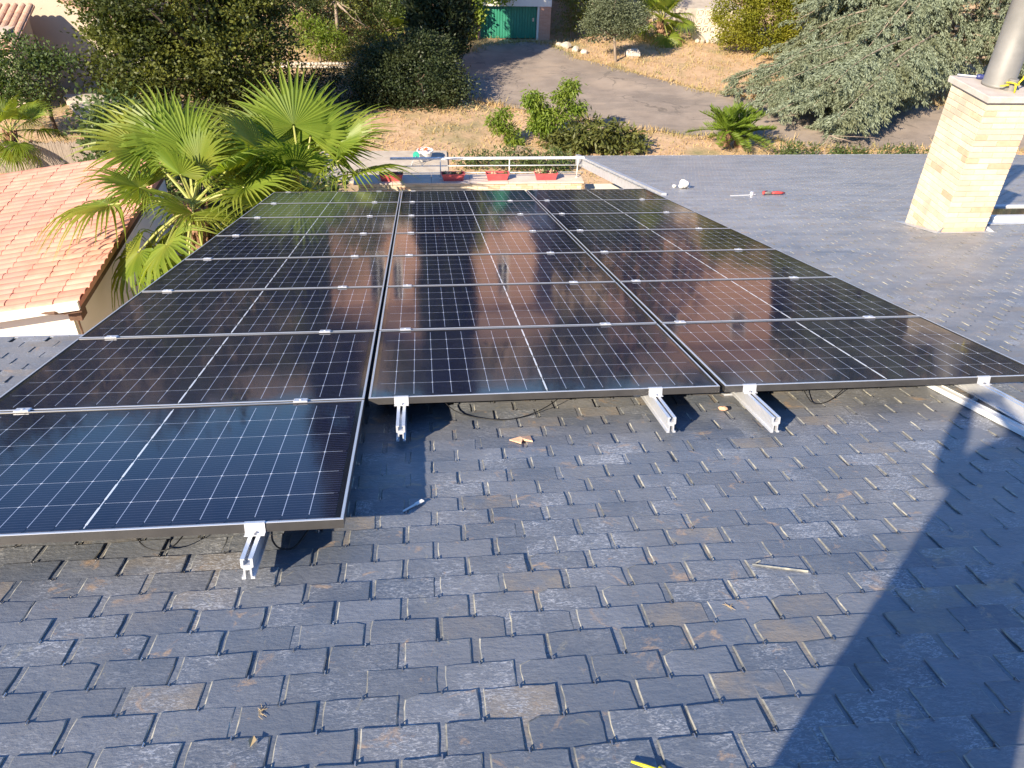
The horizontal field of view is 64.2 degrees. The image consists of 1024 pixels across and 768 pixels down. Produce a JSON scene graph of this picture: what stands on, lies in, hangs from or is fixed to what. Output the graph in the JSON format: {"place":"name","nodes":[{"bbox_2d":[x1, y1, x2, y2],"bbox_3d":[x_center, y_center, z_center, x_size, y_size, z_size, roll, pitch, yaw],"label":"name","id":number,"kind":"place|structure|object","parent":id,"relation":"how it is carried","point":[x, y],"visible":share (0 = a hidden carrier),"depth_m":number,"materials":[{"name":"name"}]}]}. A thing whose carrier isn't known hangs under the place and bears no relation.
{"place":"outdoors","nodes":[
{"label":"outdoors","id":0,"kind":"place"},
{"bbox_2d":[417,146,432,161],"bbox_3d":[-2.938,-7.783,27.616,0.560,0.441,0.560,-2,36,-6],"label":"flower pot","id":1,"kind":"object","parent":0,"point":[425,151],"visible":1,"depth_m":27.51,"materials":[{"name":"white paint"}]},
{"bbox_2d":[0,0,1023,256],"bbox_3d":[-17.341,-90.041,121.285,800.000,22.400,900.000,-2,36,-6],"label":"ground","id":2,"kind":"structure","parent":0,"point":[464,138],"depth_m":31.82,"materials":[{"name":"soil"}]},
{"bbox_2d":[0,3,50,106],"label":"garden hut","id":3,"kind":"object","parent":2,"relation":"on","point":[15,17],"visible":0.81,"depth_m":29.76,"materials":[{"name":"tile"}]},
{"bbox_2d":[0,92,70,172],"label":"fan palm","id":4,"kind":"object","parent":2,"relation":"on","point":[11,110],"visible":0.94,"depth_m":25.09,"materials":[{"name":"green plant"}]},
{"bbox_2d":[0,28,86,136],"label":"tree","id":5,"kind":"object","parent":2,"relation":"on","point":[41,60],"visible":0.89,"depth_m":26.52,"materials":[{"name":"green plant"}]},
{"bbox_2d":[0,140,95,172],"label":"reed fence","id":6,"kind":"object","parent":2,"relation":"on","point":[52,153],"visible":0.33,"depth_m":25.62,"materials":[{"name":"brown wood"}]},
{"bbox_2d":[0,0,166,89],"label":"beige house","id":7,"kind":"structure","parent":2,"relation":"on","point":[50,19],"depth_m":31.50,"materials":[{"name":"paint"}]},
{"bbox_2d":[63,94,117,122],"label":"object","id":8,"kind":"structure","parent":2,"relation":"on","point":[69,99],"depth_m":31.00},
{"bbox_2d":[0,157,181,336],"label":"tiled shed","id":9,"kind":"structure","parent":2,"relation":"on","point":[61,294],"depth_m":15.01,"materials":[{"name":"tile"}]},
{"bbox_2d":[60,78,227,213],"bbox_3d":[-9.694,-5.860,22.083,4.794,3.925,3.144,9,37,10],"label":"leafy shrub","id":10,"kind":"object","parent":2,"relation":"on","point":[97,101],"visible":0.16,"depth_m":21.47,"materials":[{"name":"green plant"}]},
{"bbox_2d":[32,84,316,309],"bbox_3d":[-5.879,-2.172,15.326,4.441,5.819,4.172,17,39,19],"label":"fan palm","id":11,"kind":"object","parent":2,"relation":"on","point":[156,133],"visible":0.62,"depth_m":14.26,"materials":[{"name":"green plant"}]},
{"bbox_2d":[41,0,320,132],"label":"dense tree","id":12,"kind":"object","parent":2,"relation":"on","point":[185,31],"visible":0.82,"depth_m":26.49,"materials":[{"name":"green plant"}]},
{"bbox_2d":[167,167,358,234],"bbox_3d":[-6.024,-4.244,20.339,5.211,3.605,2.970,-2,36,-6],"label":"glossy shrub","id":13,"kind":"object","parent":2,"relation":"on","point":[323,183],"visible":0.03,"depth_m":19.84,"materials":[{"name":"green plant"}]},
{"bbox_2d":[193,60,346,106],"bbox_3d":[-9.284,-11.674,32.074,6.247,1.992,2.900,-18,41,-25],"label":"shade shrub","id":14,"kind":"object","parent":2,"relation":"on","point":[334,77],"visible":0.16,"depth_m":32.93,"materials":[{"name":"green plant"}]},
{"bbox_2d":[188,59,417,236],"bbox_3d":[-3.915,-2.782,16.108,4.345,6.006,4.320,-2,36,-6],"label":"fan palm","id":15,"kind":"object","parent":2,"relation":"on","point":[304,131],"visible":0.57,"depth_m":15.34,"materials":[{"name":"green plant"}]},
{"bbox_2d":[273,62,360,68],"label":"stone garden wall","id":16,"kind":"structure","parent":2,"relation":"on","point":[294,64],"depth_m":36.16,"materials":[{"name":"stone"}]},
{"bbox_2d":[266,0,369,44],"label":"back shrub","id":17,"kind":"object","parent":2,"relation":"on","point":[317,10],"visible":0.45,"depth_m":38.77,"materials":[{"name":"green plant"}]},
{"bbox_2d":[282,8,356,61],"bbox_3d":[-8.539,-15.557,36.620,3.467,2.562,2.353,-2,36,-6],"label":"feathery shrub","id":18,"kind":"object","parent":2,"relation":"on","point":[323,45],"visible":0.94,"depth_m":36.42,"materials":[{"name":"green plant"}]},
{"bbox_2d":[308,47,374,83],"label":"dry bush","id":19,"kind":"object","parent":2,"relation":"on","point":[339,71],"visible":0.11,"depth_m":34.38,"materials":[{"name":"grey plant"}]},
{"bbox_2d":[295,0,399,56],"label":"slender tree","id":20,"kind":"object","parent":2,"relation":"on","point":[336,3],"visible":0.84,"depth_m":36.94,"materials":[{"name":"green plant"}]},
{"bbox_2d":[323,88,371,110],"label":"grey shrub","id":21,"kind":"object","parent":2,"relation":"on","point":[352,98],"visible":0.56,"depth_m":31.53,"materials":[{"name":"green plant"}]},
{"bbox_2d":[333,28,396,65],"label":"fruit bush","id":22,"kind":"object","parent":2,"relation":"on","point":[362,41],"visible":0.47,"depth_m":36.19,"materials":[{"name":"green plant"}]},
{"bbox_2d":[337,0,404,32],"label":"back shrub","id":23,"kind":"object","parent":2,"relation":"on","point":[363,16],"visible":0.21,"depth_m":40.83,"materials":[{"name":"green plant"}]},
{"bbox_2d":[314,151,448,182],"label":"patio","id":24,"kind":"structure","parent":2,"relation":"on","point":[384,158],"depth_m":27.46,"materials":[{"name":"concrete"}]},
{"bbox_2d":[411,152,421,165],"bbox_3d":[-3.196,-7.530,27.271,0.380,0.434,0.184,-2,36,-6],"label":"hose reel","id":25,"kind":"object","parent":24,"relation":"on","point":[415,154],"visible":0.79,"depth_m":27.18,"materials":[{"name":"teal plastic"}]},
{"bbox_2d":[350,0,433,43],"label":"mixed shrub","id":26,"kind":"object","parent":2,"relation":"on","point":[398,5],"visible":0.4,"depth_m":38.84,"materials":[{"name":"green plant"}]},
{"bbox_2d":[378,11,433,46],"bbox_3d":[-5.062,-16.522,38.902,3.549,2.408,2.887,-2,36,-6],"label":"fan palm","id":27,"kind":"object","parent":2,"relation":"on","point":[397,21],"visible":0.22,"depth_m":38.28,"materials":[{"name":"green plant"}]},
{"bbox_2d":[332,24,484,114],"bbox_3d":[-4.138,-12.121,32.232,6.188,3.676,4.173,-2,36,-6],"label":"evergreen shrub","id":28,"kind":"object","parent":2,"relation":"on","point":[392,67],"visible":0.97,"depth_m":31.73,"materials":[{"name":"green plant"}]},
{"bbox_2d":[400,0,479,61],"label":"shrub","id":29,"kind":"object","parent":2,"relation":"on","point":[457,17],"visible":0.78,"depth_m":34.63,"materials":[{"name":"green plant"}]},
{"bbox_2d":[353,173,583,198],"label":"parapet wall","id":30,"kind":"structure","parent":2,"relation":"on","point":[434,182],"depth_m":17.94,"materials":[{"name":"beige concrete"}]},
{"bbox_2d":[379,171,403,181],"bbox_3d":[-2.614,-4.511,17.729,0.530,0.190,0.186,-2,36,-6],"label":"flower box","id":31,"kind":"object","parent":30,"relation":"on","point":[385,178],"visible":0.68,"depth_m":17.70,"materials":[{"name":"plastic"}]},
{"bbox_2d":[441,171,464,180],"bbox_3d":[-1.288,-4.556,17.863,0.516,0.192,0.186,-2,36,-6],"label":"flower box","id":32,"kind":"object","parent":30,"relation":"on","point":[452,175],"visible":1,"depth_m":17.82,"materials":[{"name":"plastic"}]},
{"bbox_2d":[390,156,584,178],"bbox_3d":[-0.522,-4.748,17.930,4.250,0.475,0.057,-2,36,-6],"label":"railing","id":33,"kind":"object","parent":30,"relation":"on","point":[474,158],"visible":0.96,"depth_m":17.84,"materials":[{"name":"metal"}]},
{"bbox_2d":[485,170,509,180],"bbox_3d":[-0.324,-4.588,17.960,0.516,0.193,0.186,-3,36,-7],"label":"flower box","id":34,"kind":"object","parent":30,"relation":"on","point":[497,175],"visible":1,"depth_m":17.93,"materials":[{"name":"plastic"}]},
{"bbox_2d":[534,168,557,179],"bbox_3d":[0.753,-4.642,18.053,0.525,0.241,0.191,-2,36,-6],"label":"flower box","id":35,"kind":"object","parent":30,"relation":"on","point":[543,174],"visible":1,"depth_m":18.01,"materials":[{"name":"plastic"}]},
{"bbox_2d":[385,0,551,39],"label":"brick house","id":36,"kind":"structure","parent":2,"relation":"on","point":[525,18],"depth_m":41.28,"materials":[{"name":"brick"}]},
{"bbox_2d":[480,6,536,37],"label":"garage door","id":37,"kind":"structure","parent":36,"relation":"in","point":[502,21],"depth_m":41.35,"materials":[{"name":"metal"}]},
{"bbox_2d":[468,0,516,39],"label":"ivy","id":38,"kind":"object","parent":2,"relation":"on","point":[479,12],"visible":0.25,"depth_m":40.43,"materials":[{"name":"green plant"}]},
{"bbox_2d":[481,105,525,145],"bbox_3d":[-0.294,-9.096,29.110,1.622,1.679,1.157,-2,36,-6],"label":"young tree","id":39,"kind":"object","parent":2,"relation":"on","point":[507,130],"visible":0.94,"depth_m":28.98,"materials":[{"name":"green plant"}]},
{"bbox_2d":[0,154,1023,767],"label":"slate roof house","id":40,"kind":"structure","parent":2,"relation":"on","point":[568,582],"depth_m":2.69,"materials":[{"name":"grey"}]},
{"bbox_2d":[13,202,274,412],"bbox_3d":[-2.587,-0.986,6.934,0.078,0.164,9.460,-2,20,-6],"label":"mounting rail","id":41,"kind":"object","parent":40,"relation":"attached to","point":[29,409],"visible":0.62,"depth_m":4.77,"materials":[{"name":"metal"}]},
{"bbox_2d":[0,400,364,544],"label":"solar panel","id":42,"kind":"object","parent":41,"relation":"on","point":[106,474],"visible":1,"depth_m":3.15,"materials":[{"name":"black"}]},
{"bbox_2d":[136,536,182,551],"bbox_3d":[-1.253,0.514,2.911,0.265,0.036,0.198,-2,36,-6],"label":"cable","id":43,"kind":"object","parent":42,"relation":"hanging from","point":[159,550],"visible":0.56,"depth_m":2.85,"materials":[{"name":"black plastic"}]},
{"bbox_2d":[271,530,308,549],"bbox_3d":[-0.747,0.491,2.910,0.060,0.109,0.278,19,39,22],"label":"cable","id":44,"kind":"object","parent":42,"relation":"hanging from","point":[297,544],"visible":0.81,"depth_m":2.85,"materials":[{"name":"black plastic"}]},
{"bbox_2d":[0,331,376,411],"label":"solar panel","id":45,"kind":"object","parent":41,"relation":"on","point":[109,373],"visible":1,"depth_m":4.22,"materials":[{"name":"black"}]},
{"bbox_2d":[78,287,383,338],"bbox_3d":[-1.738,-0.476,5.394,1.722,0.035,1.134,-2,20,-6],"label":"solar panel","id":46,"kind":"object","parent":41,"relation":"on","point":[221,312],"visible":1,"depth_m":5.31,"materials":[{"name":"black"}]},
{"bbox_2d":[141,256,388,291],"bbox_3d":[-1.860,-0.871,6.468,1.722,0.036,1.134,-2,20,-6],"label":"solar panel","id":47,"kind":"object","parent":41,"relation":"attached to","point":[259,273],"visible":0.99,"depth_m":6.40,"materials":[{"name":"black"}]},
{"bbox_2d":[185,233,392,259],"bbox_3d":[-1.982,-1.265,7.542,1.722,0.035,1.134,-2,20,-6],"label":"solar panel","id":48,"kind":"object","parent":41,"relation":"attached to","point":[282,246],"visible":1,"depth_m":7.49,"materials":[{"name":"black"}]},
{"bbox_2d":[216,216,395,235],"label":"solar panel","id":49,"kind":"object","parent":41,"relation":"attached to","point":[313,225],"visible":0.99,"depth_m":8.58,"materials":[{"name":"black"}]},
{"bbox_2d":[240,202,398,217],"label":"solar panel","id":50,"kind":"object","parent":41,"relation":"attached to","point":[324,209],"visible":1,"depth_m":9.65,"materials":[{"name":"black"}]},
{"bbox_2d":[259,191,400,203],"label":"solar panel","id":51,"kind":"object","parent":41,"relation":"on","point":[336,197],"visible":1,"depth_m":10.73,"materials":[{"name":"black"}]},
{"bbox_2d":[248,705,266,746],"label":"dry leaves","id":52,"kind":"object","parent":40,"relation":"on","point":[252,740],"visible":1,"depth_m":2.05,"materials":[{"name":"beige"}]},
{"bbox_2d":[240,201,376,579],"bbox_3d":[-1.360,-1.026,7.056,0.076,0.164,9.465,-2,20,-6],"label":"mounting rail","id":53,"kind":"object","parent":40,"relation":"attached to","point":[257,534],"visible":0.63,"depth_m":2.76,"materials":[{"name":"metal"}]},
{"bbox_2d":[394,201,414,441],"bbox_3d":[-0.946,-1.222,7.593,0.072,0.164,8.415,-2,20,-6],"label":"mounting rail","id":54,"kind":"object","parent":40,"relation":"attached to","point":[401,403],"visible":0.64,"depth_m":3.85,"materials":[{"name":"metal"}]},
{"bbox_2d":[400,190,534,201],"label":"solar panel","id":55,"kind":"object","parent":54,"relation":"on","point":[464,195],"visible":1,"depth_m":10.90,"materials":[{"name":"black"}]},
{"bbox_2d":[398,201,547,215],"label":"solar panel","id":56,"kind":"object","parent":54,"relation":"on","point":[468,208],"visible":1,"depth_m":9.82,"materials":[{"name":"black"}]},
{"bbox_2d":[395,214,564,232],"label":"solar panel","id":57,"kind":"object","parent":54,"relation":"on","point":[473,223],"visible":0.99,"depth_m":8.75,"materials":[{"name":"black"}]},
{"bbox_2d":[392,231,586,255],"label":"solar panel","id":58,"kind":"object","parent":54,"relation":"on","point":[472,243],"visible":1,"depth_m":7.67,"materials":[{"name":"black"}]},
{"bbox_2d":[387,253,615,286],"bbox_3d":[-0.129,-0.928,6.643,1.722,0.036,1.134,-2,20,-6],"label":"solar panel","id":59,"kind":"object","parent":54,"relation":"on","point":[473,269],"visible":1,"depth_m":6.58,"materials":[{"name":"black"}]},
{"bbox_2d":[379,282,656,330],"bbox_3d":[-0.007,-0.534,5.570,1.722,0.035,1.134,-2,20,-6],"label":"solar panel","id":60,"kind":"object","parent":54,"relation":"on","point":[495,306],"visible":1,"depth_m":5.49,"materials":[{"name":"black"}]},
{"bbox_2d":[368,323,719,404],"bbox_3d":[0.115,-0.139,4.496,1.722,0.036,1.134,-2,20,-6],"label":"solar panel","id":61,"kind":"object","parent":54,"relation":"on","point":[471,364],"visible":1,"depth_m":4.35,"materials":[{"name":"black"}]},
{"bbox_2d":[445,398,558,419],"bbox_3d":[-0.018,0.088,4.144,0.736,0.032,0.321,-4,37,-9],"label":"cable","id":62,"kind":"object","parent":61,"relation":"hanging from","point":[502,419],"visible":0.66,"depth_m":4.05,"materials":[{"name":"black plastic"}]},
{"bbox_2d":[403,499,423,511],"bbox_3d":[-0.390,0.476,3.184,0.105,0.005,0.018,-26,29,-34],"label":"metal strip","id":63,"kind":"object","parent":40,"relation":"on","point":[415,503],"visible":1,"depth_m":3.19,"materials":[{"name":"white paint"}]},
{"bbox_2d":[510,436,532,443],"bbox_3d":[0.041,0.255,3.783,0.105,0.014,0.080,-2,20,-6],"label":"clay shard","id":64,"kind":"object","parent":40,"relation":"on","point":[520,439],"visible":1,"depth_m":3.78,"materials":[{"name":"ceramic"}]},
{"bbox_2d":[507,200,675,432],"bbox_3d":[0.286,-1.259,7.706,0.076,0.164,8.440,-2,20,-6],"label":"mounting rail","id":65,"kind":"object","parent":40,"relation":"attached to","point":[662,412],"visible":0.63,"depth_m":3.95,"materials":[{"name":"metal"}]},
{"bbox_2d":[631,760,662,767],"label":"yellow tool grip","id":66,"kind":"object","parent":40,"relation":"on","point":[643,765],"visible":1,"depth_m":1.97,"materials":[{"name":"yellow plastic"}]},
{"bbox_2d":[533,189,780,432],"bbox_3d":[0.768,-1.267,7.734,0.078,0.164,8.485,-2,20,-6],"label":"mounting rail","id":67,"kind":"object","parent":40,"relation":"attached to","point":[765,415],"visible":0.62,"depth_m":3.98,"materials":[{"name":"metal"}]},
{"bbox_2d":[527,189,666,201],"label":"solar panel","id":68,"kind":"object","parent":67,"relation":"on","point":[590,194],"visible":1,"depth_m":11.10,"materials":[{"name":"black"}]},
{"bbox_2d":[537,199,694,215],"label":"solar panel","id":69,"kind":"object","parent":67,"relation":"on","point":[605,206],"visible":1,"depth_m":10.02,"materials":[{"name":"black"}]},
{"bbox_2d":[551,212,728,232],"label":"solar panel","id":70,"kind":"object","parent":67,"relation":"on","point":[629,221],"visible":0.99,"depth_m":8.93,"materials":[{"name":"black"}]},
{"bbox_2d":[568,228,774,254],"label":"solar panel","id":71,"kind":"object","parent":67,"relation":"on","point":[588,241],"visible":1,"depth_m":7.84,"materials":[{"name":"black"}]},
{"bbox_2d":[590,249,834,284],"bbox_3d":[1.610,-0.987,6.820,1.722,0.036,1.134,-2,20,-6],"label":"solar panel","id":72,"kind":"object","parent":67,"relation":"on","point":[618,267],"visible":1,"depth_m":6.76,"materials":[{"name":"black"}]},
{"bbox_2d":[620,277,919,326],"bbox_3d":[1.732,-0.592,5.746,1.722,0.035,1.134,-2,20,-6],"label":"solar panel","id":73,"kind":"object","parent":67,"relation":"on","point":[690,301],"visible":1,"depth_m":5.67,"materials":[{"name":"black"}]},
{"bbox_2d":[662,317,1023,391],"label":"solar panel","id":74,"kind":"object","parent":67,"relation":"on","point":[770,355],"visible":1,"depth_m":4.54,"materials":[{"name":"black"}]},
{"bbox_2d":[804,388,843,403],"bbox_3d":[1.685,0.006,4.344,0.321,0.044,0.298,-2,36,-6],"label":"cable","id":75,"kind":"object","parent":74,"relation":"hanging from","point":[823,402],"visible":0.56,"depth_m":4.26,"materials":[{"name":"black plastic"}]},
{"bbox_2d":[679,179,689,188],"bbox_3d":[2.748,-3.180,13.019,0.168,0.161,0.228,14,38,16],"label":"crumpled rag","id":76,"kind":"object","parent":40,"relation":"on","point":[684,183],"visible":1,"depth_m":12.94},
{"bbox_2d":[718,406,727,410],"bbox_3d":[1.065,0.123,4.125,0.048,0.024,0.040,-2,20,-6],"label":"pebble","id":77,"kind":"object","parent":40,"relation":"on","point":[723,408],"visible":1,"depth_m":4.11,"materials":[{"name":"stone"}]},
{"bbox_2d":[730,191,755,195],"bbox_3d":[3.447,-2.839,12.189,0.400,0.055,0.053,-4,21,-9],"label":"steel offcut","id":78,"kind":"object","parent":40,"relation":"on","point":[751,193],"visible":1,"depth_m":12.19,"materials":[{"name":"metal"}]},
{"bbox_2d":[762,191,784,194],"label":"pliers","id":79,"kind":"object","parent":40,"relation":"on","point":[770,193],"visible":1,"depth_m":12.27,"materials":[{"name":"red plastic"}]},
{"bbox_2d":[752,560,807,572],"bbox_3d":[0.915,0.624,2.796,0.172,0.009,0.088,-2,20,-6],"label":"split slate splinter","id":80,"kind":"object","parent":40,"relation":"on","point":[784,568],"visible":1,"depth_m":2.79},
{"bbox_2d":[640,199,1023,423],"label":"mounting rail","id":81,"kind":"object","parent":40,"relation":"attached to","point":[982,389],"visible":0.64,"depth_m":4.12,"materials":[{"name":"metal"}]},
{"bbox_2d":[895,75,1023,232],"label":"brick chimney","id":82,"kind":"object","parent":40,"relation":"on","point":[977,138],"visible":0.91,"depth_m":8.89,"materials":[{"name":"brick"}]},
{"bbox_2d":[957,74,983,79],"bbox_3d":[4.992,-3.317,8.802,0.358,0.054,0.054,11,37,12],"label":"screwdriver","id":83,"kind":"object","parent":82,"relation":"on","point":[980,76],"visible":0.57,"depth_m":8.79,"materials":[{"name":"blue plastic"}]},
{"bbox_2d":[981,0,1023,91],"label":"flue pipe","id":84,"kind":"object","parent":82,"relation":"on","point":[1006,62],"visible":0.92,"depth_m":8.36,"materials":[{"name":"metal"}]},
{"bbox_2d":[1000,76,1023,92],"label":"yellow strap","id":85,"kind":"object","parent":84,"relation":"attached to","point":[1016,84],"visible":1,"depth_m":8.41,"materials":[{"name":"yellow plastic"}]},
{"bbox_2d":[925,385,1023,436],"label":"aluminium bar","id":86,"kind":"object","parent":40,"relation":"on","point":[994,416],"visible":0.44,"depth_m":4.12,"materials":[{"name":"metal"}]},
{"bbox_2d":[987,204,1023,224],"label":"roof window","id":87,"kind":"structure","parent":40,"relation":"on","point":[1009,214],"depth_m":9.93,"materials":[{"name":"white paint"}]},
{"bbox_2d":[988,204,1023,221],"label":"window frame","id":88,"kind":"structure","parent":87,"relation":"in","point":[1016,217],"depth_m":9.89,"materials":[{"name":"white paint"}]},
{"bbox_2d":[452,140,579,173],"bbox_3d":[0.190,-7.369,27.285,4.612,1.287,1.792,-2,36,-6],"label":"bush","id":89,"kind":"object","parent":2,"relation":"on","point":[532,161],"visible":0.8,"depth_m":27.28,"materials":[{"name":"green plant"}]},
{"bbox_2d":[519,76,589,139],"bbox_3d":[1.505,-9.617,29.020,2.577,2.563,1.332,-2,36,-6],"label":"peach tree","id":90,"kind":"object","parent":2,"relation":"on","point":[544,118],"visible":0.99,"depth_m":28.77,"materials":[{"name":"green plant"}]},
{"bbox_2d":[560,41,570,48],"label":"garden stone","id":91,"kind":"object","parent":2,"relation":"on","point":[567,45],"visible":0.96,"depth_m":40.49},
{"bbox_2d":[551,0,594,38],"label":"bamboo clump","id":92,"kind":"object","parent":2,"relation":"on","point":[571,6],"visible":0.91,"depth_m":41.71,"materials":[{"name":"green plant"}]},
{"bbox_2d":[536,107,653,155],"bbox_3d":[2.971,-8.813,28.976,4.359,1.803,2.522,-2,36,-6],"label":"medlar shrub","id":93,"kind":"object","parent":2,"relation":"on","point":[611,138],"visible":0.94,"depth_m":28.70,"materials":[{"name":"green plant"}]},
{"bbox_2d":[575,0,656,42],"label":"dark bush","id":94,"kind":"object","parent":2,"relation":"on","point":[592,34],"visible":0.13,"depth_m":41.52,"materials":[{"name":"green plant"}]},
{"bbox_2d":[575,0,657,61],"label":"olive tree","id":95,"kind":"object","parent":2,"relation":"on","point":[617,15],"visible":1,"depth_m":37.40,"materials":[{"name":"green plant"}]},
{"bbox_2d":[624,48,639,57],"bbox_3d":[5.835,-16.011,39.629,0.744,0.519,0.755,-2,36,-6],"label":"garden stone","id":96,"kind":"object","parent":2,"relation":"on","point":[631,53],"visible":0.89,"depth_m":39.39,"materials":[{"name":"stone"}]},
{"bbox_2d":[630,0,700,47],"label":"fan palm","id":97,"kind":"object","parent":2,"relation":"on","point":[662,20],"visible":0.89,"depth_m":41.55,"materials":[{"name":"green plant"}]},
{"bbox_2d":[690,9,735,39],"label":"breeze block wall","id":98,"kind":"structure","parent":2,"relation":"on","point":[701,34],"depth_m":42.72,"materials":[{"name":"concrete"}]},
{"bbox_2d":[686,101,761,149],"bbox_3d":[7.660,-9.248,28.997,2.457,1.596,2.444,-18,41,-26],"label":"cycad","id":99,"kind":"object","parent":2,"relation":"on","point":[725,120],"visible":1,"depth_m":28.78,"materials":[{"name":"green plant"}]},
{"bbox_2d":[708,105,777,150],"bbox_3d":[8.286,-9.306,29.570,2.450,1.656,2.696,-2,36,-6],"label":"cycad","id":100,"kind":"object","parent":2,"relation":"on","point":[751,110],"visible":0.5,"depth_m":29.31,"materials":[{"name":"green plant"}]},
{"bbox_2d":[705,0,849,55],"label":"clipped hedge","id":101,"kind":"object","parent":2,"relation":"on","point":[747,35],"visible":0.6,"depth_m":39.77,"materials":[{"name":"green plant"}]},
{"bbox_2d":[771,135,928,154],"bbox_3d":[12.115,-8.328,29.266,6.075,1.135,1.536,-2,36,-6],"label":"border bush","id":102,"kind":"object","parent":2,"relation":"on","point":[789,150],"visible":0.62,"depth_m":29.10,"materials":[{"name":"green plant"}]},
{"bbox_2d":[720,0,1023,145],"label":"cedar","id":103,"kind":"object","parent":2,"relation":"on","point":[877,63],"visible":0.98,"depth_m":32.76,"materials":[{"name":"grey plant"}]},
{"bbox_2d":[639,0,743,21],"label":"pavement","id":104,"kind":"structure","parent":0,"point":[689,6],"depth_m":46.07,"materials":[{"name":"concrete"}]},
{"bbox_2d":[451,42,1023,150],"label":"driveway","id":105,"kind":"structure","parent":0,"point":[512,71],"depth_m":34.30,"materials":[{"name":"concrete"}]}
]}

